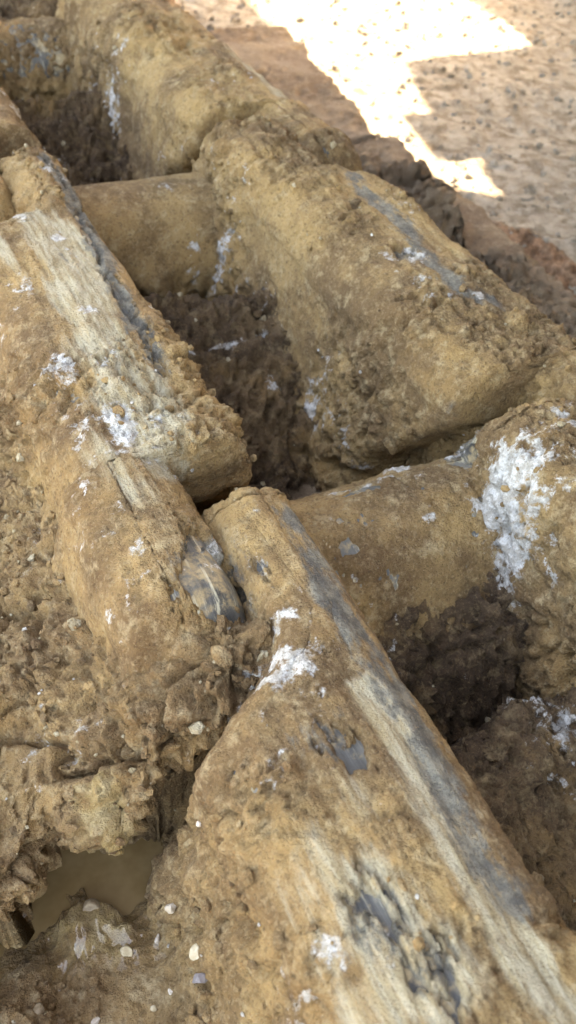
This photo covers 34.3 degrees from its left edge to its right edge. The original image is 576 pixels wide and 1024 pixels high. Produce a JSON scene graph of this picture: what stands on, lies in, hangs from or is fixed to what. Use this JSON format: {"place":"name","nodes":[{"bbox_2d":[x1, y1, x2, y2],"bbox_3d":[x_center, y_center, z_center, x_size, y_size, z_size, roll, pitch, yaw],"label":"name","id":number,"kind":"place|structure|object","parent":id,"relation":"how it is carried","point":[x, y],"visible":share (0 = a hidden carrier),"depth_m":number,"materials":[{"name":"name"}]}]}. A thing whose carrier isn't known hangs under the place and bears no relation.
{"place":"outdoors","nodes":[
{"label":"outdoors","id":0,"kind":"place"},
{"bbox_2d":[175,0,575,297],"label":"ground","id":1,"kind":"structure","parent":0,"point":[512,180],"depth_m":0.80,"materials":[{"name":"beige gravel"}]},
{"bbox_2d":[209,25,375,144],"bbox_3d":[-0.186,-0.251,0.625,0.521,0.054,0.212,-16,49,-22],"label":"track shoe","id":2,"kind":"object","parent":1,"relation":"on","point":[276,57],"visible":0.16,"depth_m":0.70,"materials":[{"name":"metal"}]},
{"bbox_2d":[0,15,72,101],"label":"bushing","id":3,"kind":"object","parent":2,"relation":"on","point":[34,57],"visible":0.41,"depth_m":0.55,"materials":[{"name":"metal"}]},
{"bbox_2d":[287,484,321,499],"bbox_3d":[-0.010,0.039,0.352,0.486,0.053,0.212,-16,49,-22],"label":"track shoe","id":4,"kind":"object","parent":1,"relation":"on","point":[303,490],"visible":0.02,"depth_m":0.37,"materials":[{"name":"metal"}]},
{"bbox_2d":[0,143,256,845],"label":"track link","id":5,"kind":"object","parent":4,"relation":"on","point":[123,444],"visible":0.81,"depth_m":0.27,"materials":[{"name":"metal"}]},
{"bbox_2d":[0,469,272,1023],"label":"mud","id":6,"kind":"structure","parent":5,"relation":"on","point":[84,946],"depth_m":0.22,"materials":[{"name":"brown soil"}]},
{"bbox_2d":[33,1003,44,1014],"bbox_3d":[-0.057,0.114,0.212,0.003,0.003,0.003,26,41,15],"label":"stone","id":7,"kind":"object","parent":6,"relation":"on","point":[38,1008],"visible":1,"depth_m":0.21,"materials":[{"name":"beige stone"}]},
{"bbox_2d":[0,837,163,956],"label":"puddle","id":8,"kind":"object","parent":6,"relation":"on","point":[119,883],"visible":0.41,"depth_m":0.24,"materials":[{"name":"liquid"}]},
{"bbox_2d":[83,898,99,910],"bbox_3d":[-0.049,0.099,0.234,0.005,0.004,0.004,-11,54,-35],"label":"stone","id":9,"kind":"object","parent":6,"relation":"on","point":[90,904],"visible":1,"depth_m":0.23,"materials":[{"name":"beige stone"}]},
{"bbox_2d":[91,1017,99,1023],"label":"pebble","id":10,"kind":"object","parent":6,"relation":"on","point":[95,1020],"visible":1,"depth_m":0.21,"materials":[{"name":"white stone"}]},
{"bbox_2d":[120,945,132,956],"bbox_3d":[-0.039,0.106,0.225,0.004,0.002,0.003,42,38,13],"label":"pebble","id":11,"kind":"object","parent":6,"relation":"on","point":[125,950],"visible":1,"depth_m":0.22,"materials":[{"name":"beige stone"}]},
{"bbox_2d":[150,1005,156,1011],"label":"pebble","id":12,"kind":"object","parent":6,"relation":"on","point":[153,1008],"visible":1,"depth_m":0.21,"materials":[{"name":"beige stone"}]},
{"bbox_2d":[154,934,159,943],"bbox_3d":[-0.032,0.104,0.228,0.001,0.001,0.003,28,36,-15],"label":"pebble","id":13,"kind":"object","parent":6,"relation":"on","point":[157,939],"visible":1,"depth_m":0.23,"materials":[{"name":"white stone"}]},
{"bbox_2d":[192,973,207,982],"bbox_3d":[-0.020,0.103,0.207,0.004,0.003,0.003,-3,58,-47],"label":"stone","id":14,"kind":"object","parent":6,"relation":"on","point":[199,978],"visible":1,"depth_m":0.21,"materials":[{"name":"stone"}]},
{"bbox_2d":[210,645,233,667],"bbox_3d":[-0.015,0.033,0.216,0.005,0.004,0.007,-11,52,-50],"label":"mud clod","id":15,"kind":"object","parent":6,"relation":"on","point":[222,656],"visible":1,"depth_m":0.21,"materials":[{"name":"soil"}]},
{"bbox_2d":[191,112,575,492],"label":"track link","id":16,"kind":"object","parent":4,"relation":"on","point":[415,335],"visible":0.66,"depth_m":0.35,"materials":[{"name":"metal"}]},
{"bbox_2d":[150,0,575,337],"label":"dirt","id":17,"kind":"structure","parent":1,"relation":"on","point":[518,273],"depth_m":0.50,"materials":[{"name":"brown soil"}]},
{"bbox_2d":[353,136,575,305],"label":"track shoe","id":18,"kind":"object","parent":1,"relation":"on","point":[482,232],"visible":0.08,"depth_m":0.55,"materials":[{"name":"metal"}]},
{"bbox_2d":[0,86,40,221],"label":"track link","id":19,"kind":"object","parent":18,"relation":"on","point":[16,133],"visible":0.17,"depth_m":0.40,"materials":[{"name":"metal"}]},
{"bbox_2d":[73,172,217,298],"bbox_3d":[-0.068,-0.118,0.434,0.105,0.067,0.076,-16,49,-22],"label":"bushing","id":20,"kind":"object","parent":18,"relation":"on","point":[157,235],"visible":0.43,"depth_m":0.41,"materials":[{"name":"metal"}]},
{"bbox_2d":[56,0,362,179],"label":"track link","id":21,"kind":"object","parent":18,"relation":"on","point":[176,84],"visible":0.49,"depth_m":0.47,"materials":[{"name":"metal"}]},
{"bbox_3d":[0.083,0.182,0.217,0.478,0.053,0.213,-16,49,-22],"label":"track shoe","id":22,"kind":"object","parent":1,"relation":"on","visible":0},
{"bbox_2d":[0,0,575,930],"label":"mud","id":23,"kind":"structure","parent":22,"relation":"on","point":[474,670],"depth_m":0.28,"materials":[{"name":"brown soil"}]},
{"bbox_2d":[144,486,575,1023],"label":"track link","id":24,"kind":"object","parent":22,"relation":"on","point":[346,852],"visible":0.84,"depth_m":0.18,"materials":[{"name":"metal"}]},
{"bbox_2d":[165,903,176,913],"bbox_3d":[-0.027,0.093,0.219,0.004,0.002,0.003,-13,70,-42],"label":"pebble","id":25,"kind":"object","parent":24,"relation":"on","point":[170,908],"visible":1,"depth_m":0.22,"materials":[{"name":"white stone"}]},
{"bbox_2d":[189,943,198,959],"bbox_3d":[-0.021,0.098,0.208,0.003,0.002,0.004,36,30,-2],"label":"stone","id":26,"kind":"object","parent":24,"relation":"on","point":[193,952],"visible":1,"depth_m":0.21,"materials":[{"name":"white stone"}]},
{"bbox_2d":[289,458,498,644],"bbox_3d":[0.029,0.025,0.300,0.105,0.069,0.078,-16,49,-22],"label":"bushing","id":27,"kind":"object","parent":24,"relation":"attached to","point":[389,543],"visible":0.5,"depth_m":0.28,"materials":[{"name":"metal"}]},
{"bbox_2d":[444,397,575,699],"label":"track link","id":28,"kind":"object","parent":22,"relation":"on","point":[520,460],"visible":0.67,"depth_m":0.27,"materials":[{"name":"metal"}]}
]}

